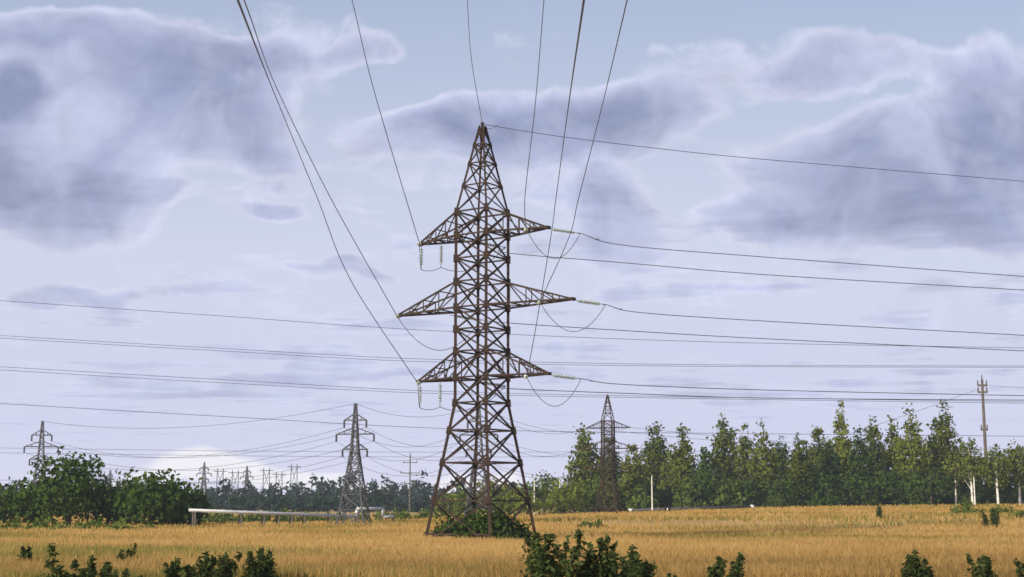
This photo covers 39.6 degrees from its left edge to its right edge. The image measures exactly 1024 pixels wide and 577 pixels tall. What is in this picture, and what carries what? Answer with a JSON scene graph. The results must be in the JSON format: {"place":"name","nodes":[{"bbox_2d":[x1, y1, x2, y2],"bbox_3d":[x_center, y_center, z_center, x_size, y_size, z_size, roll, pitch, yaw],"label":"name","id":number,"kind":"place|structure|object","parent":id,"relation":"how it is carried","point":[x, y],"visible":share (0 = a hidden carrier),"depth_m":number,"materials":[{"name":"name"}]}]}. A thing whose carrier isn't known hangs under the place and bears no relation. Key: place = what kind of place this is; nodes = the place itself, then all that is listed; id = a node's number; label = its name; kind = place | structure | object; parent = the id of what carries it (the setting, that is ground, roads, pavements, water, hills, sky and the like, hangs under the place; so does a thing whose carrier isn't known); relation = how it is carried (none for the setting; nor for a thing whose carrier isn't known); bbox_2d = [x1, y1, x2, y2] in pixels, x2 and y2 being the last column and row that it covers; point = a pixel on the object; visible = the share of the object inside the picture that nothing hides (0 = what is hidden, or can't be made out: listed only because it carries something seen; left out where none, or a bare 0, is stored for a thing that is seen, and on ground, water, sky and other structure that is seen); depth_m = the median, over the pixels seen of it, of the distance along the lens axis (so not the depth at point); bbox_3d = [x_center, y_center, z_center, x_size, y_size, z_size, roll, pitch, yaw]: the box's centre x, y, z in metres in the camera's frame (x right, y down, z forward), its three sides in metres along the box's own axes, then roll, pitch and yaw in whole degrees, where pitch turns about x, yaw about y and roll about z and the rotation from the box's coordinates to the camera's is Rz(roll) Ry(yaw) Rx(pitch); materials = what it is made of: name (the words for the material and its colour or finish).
{"place":"outdoors","nodes":[
{"label":"outdoors","id":0,"kind":"place"},
{"bbox_2d":[0,0,1023,503],"label":"sky","id":1,"kind":"structure","parent":0,"point":[150,160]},
{"bbox_2d":[0,503,1023,576],"bbox_3d":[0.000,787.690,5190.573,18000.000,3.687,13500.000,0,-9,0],"label":"ground","id":2,"kind":"structure","parent":0,"point":[691,522],"depth_m":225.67,"materials":[{"name":"yellow plant"}]},
{"bbox_2d":[23,421,58,518],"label":"pylon","id":3,"kind":"object","parent":2,"relation":"on","point":[42,430],"visible":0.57,"depth_m":288.18,"materials":[{"name":"metal"}]},
{"bbox_2d":[107,470,113,486],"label":"pylon","id":4,"kind":"object","parent":2,"relation":"on","point":[110,475],"visible":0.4,"depth_m":1089.91,"materials":[{"name":"metal"}]},
{"bbox_2d":[196,462,211,493],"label":"pylon","id":5,"kind":"object","parent":2,"relation":"on","point":[204,473],"visible":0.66,"depth_m":1090.53,"materials":[{"name":"metal"}]},
{"bbox_2d":[240,466,252,492],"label":"pylon","id":6,"kind":"object","parent":2,"relation":"on","point":[245,476],"visible":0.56,"depth_m":1090.11,"materials":[{"name":"metal"}]},
{"bbox_2d":[213,464,300,491],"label":"transmission towers","id":7,"kind":"structure","parent":2,"relation":"on","point":[263,470],"depth_m":1140.23,"materials":[{"name":"metal"}]},
{"bbox_2d":[192,510,393,526],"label":"pipeline supports","id":8,"kind":"object","parent":2,"relation":"on","point":[239,519],"visible":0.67,"depth_m":220.11,"materials":[{"name":"metal"}]},
{"bbox_2d":[188,507,393,517],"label":"elevated pipeline","id":9,"kind":"object","parent":8,"relation":"on","point":[280,513],"visible":0.9,"depth_m":221.31,"materials":[{"name":"silver metal"}]},
{"bbox_2d":[335,403,374,523],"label":"pylon","id":10,"kind":"object","parent":2,"relation":"on","point":[350,462],"visible":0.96,"depth_m":221.78,"materials":[{"name":"metal"}]},
{"bbox_2d":[0,300,1023,496],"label":"power lines","id":11,"kind":"object","parent":10,"relation":"attached to","point":[212,455],"visible":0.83,"depth_m":295.84,"materials":[{"name":"grey metal"}]},
{"bbox_2d":[459,408,497,516],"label":"pylon","id":12,"kind":"object","parent":2,"relation":"on","point":[484,479],"visible":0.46,"depth_m":228.76,"materials":[{"name":"metal"}]},
{"bbox_2d":[395,122,575,539],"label":"pylon","id":13,"kind":"object","parent":2,"relation":"on","point":[482,131],"visible":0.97,"depth_m":147.39,"materials":[{"name":"metal"}]},
{"bbox_2d":[395,227,599,402],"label":"insulator discs","id":14,"kind":"object","parent":13,"relation":"attached to","point":[538,303],"visible":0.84,"depth_m":149.75,"materials":[{"name":"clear glass"}]},
{"bbox_2d":[417,229,621,406],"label":"insulator fittings","id":15,"kind":"object","parent":13,"relation":"attached to","point":[539,302],"visible":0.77,"depth_m":147.11,"materials":[{"name":"metal"}]},
{"bbox_2d":[237,0,1023,410],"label":"conductors","id":16,"kind":"object","parent":13,"relation":"attached to","point":[617,244],"visible":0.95,"depth_m":150.80,"materials":[{"name":"grey metal"}]},
{"bbox_2d":[0,425,1023,539],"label":"trees","id":17,"kind":"object","parent":2,"relation":"on","point":[85,499],"visible":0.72,"depth_m":242.69,"materials":[{"name":"green plant"}]},
{"bbox_2d":[0,470,1023,531],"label":"bushes","id":18,"kind":"object","parent":2,"relation":"on","point":[634,502],"visible":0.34,"depth_m":353.37,"materials":[{"name":"green plant"}]},
{"bbox_2d":[0,469,1023,512],"bbox_3d":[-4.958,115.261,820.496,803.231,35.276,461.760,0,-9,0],"label":"treeline","id":19,"kind":"object","parent":2,"relation":"on","point":[292,500],"visible":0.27,"depth_m":827.21,"materials":[{"name":"leaves"}]},
{"bbox_2d":[2,405,1023,536],"bbox_3d":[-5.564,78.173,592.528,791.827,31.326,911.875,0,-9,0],"label":"tree trunks","id":20,"kind":"object","parent":2,"relation":"on","point":[67,519],"visible":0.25,"depth_m":381.15,"materials":[{"name":"brown plant"}]},
{"bbox_2d":[16,505,1023,576],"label":"bushes","id":21,"kind":"object","parent":2,"relation":"on","point":[542,562],"visible":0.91,"depth_m":48.62,"materials":[{"name":"green plant"}]},
{"bbox_2d":[578,394,638,513],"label":"pylon","id":22,"kind":"object","parent":2,"relation":"on","point":[612,461],"visible":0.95,"depth_m":291.97,"materials":[{"name":"metal"}]},
{"bbox_2d":[632,505,750,511],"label":"dark pipe","id":23,"kind":"object","parent":2,"relation":"on","point":[705,508],"visible":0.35,"depth_m":364.14,"materials":[{"name":"grey metal"}]},
{"bbox_2d":[400,375,987,510],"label":"concrete poles","id":24,"kind":"object","parent":2,"relation":"on","point":[985,426],"visible":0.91,"depth_m":399.13,"materials":[{"name":"grey concrete"}]},
{"bbox_2d":[430,400,1023,514],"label":"trees","id":25,"kind":"object","parent":2,"relation":"on","point":[627,478],"visible":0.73,"depth_m":372.85,"materials":[{"name":"green plant"}]},
{"bbox_2d":[534,476,975,513],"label":"posts","id":26,"kind":"object","parent":2,"relation":"on","point":[652,492],"visible":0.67,"depth_m":356.31,"materials":[{"name":"white paint"}]},
{"bbox_2d":[559,400,975,498],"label":"trees","id":27,"kind":"object","parent":2,"relation":"on","point":[925,461],"visible":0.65,"depth_m":401.04,"materials":[{"name":"green plant"}]},
{"bbox_2d":[953,447,1022,504],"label":"tree trunks","id":28,"kind":"object","parent":2,"relation":"on","point":[997,491],"visible":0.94,"depth_m":371.43,"materials":[{"name":"white plant"}]}
]}

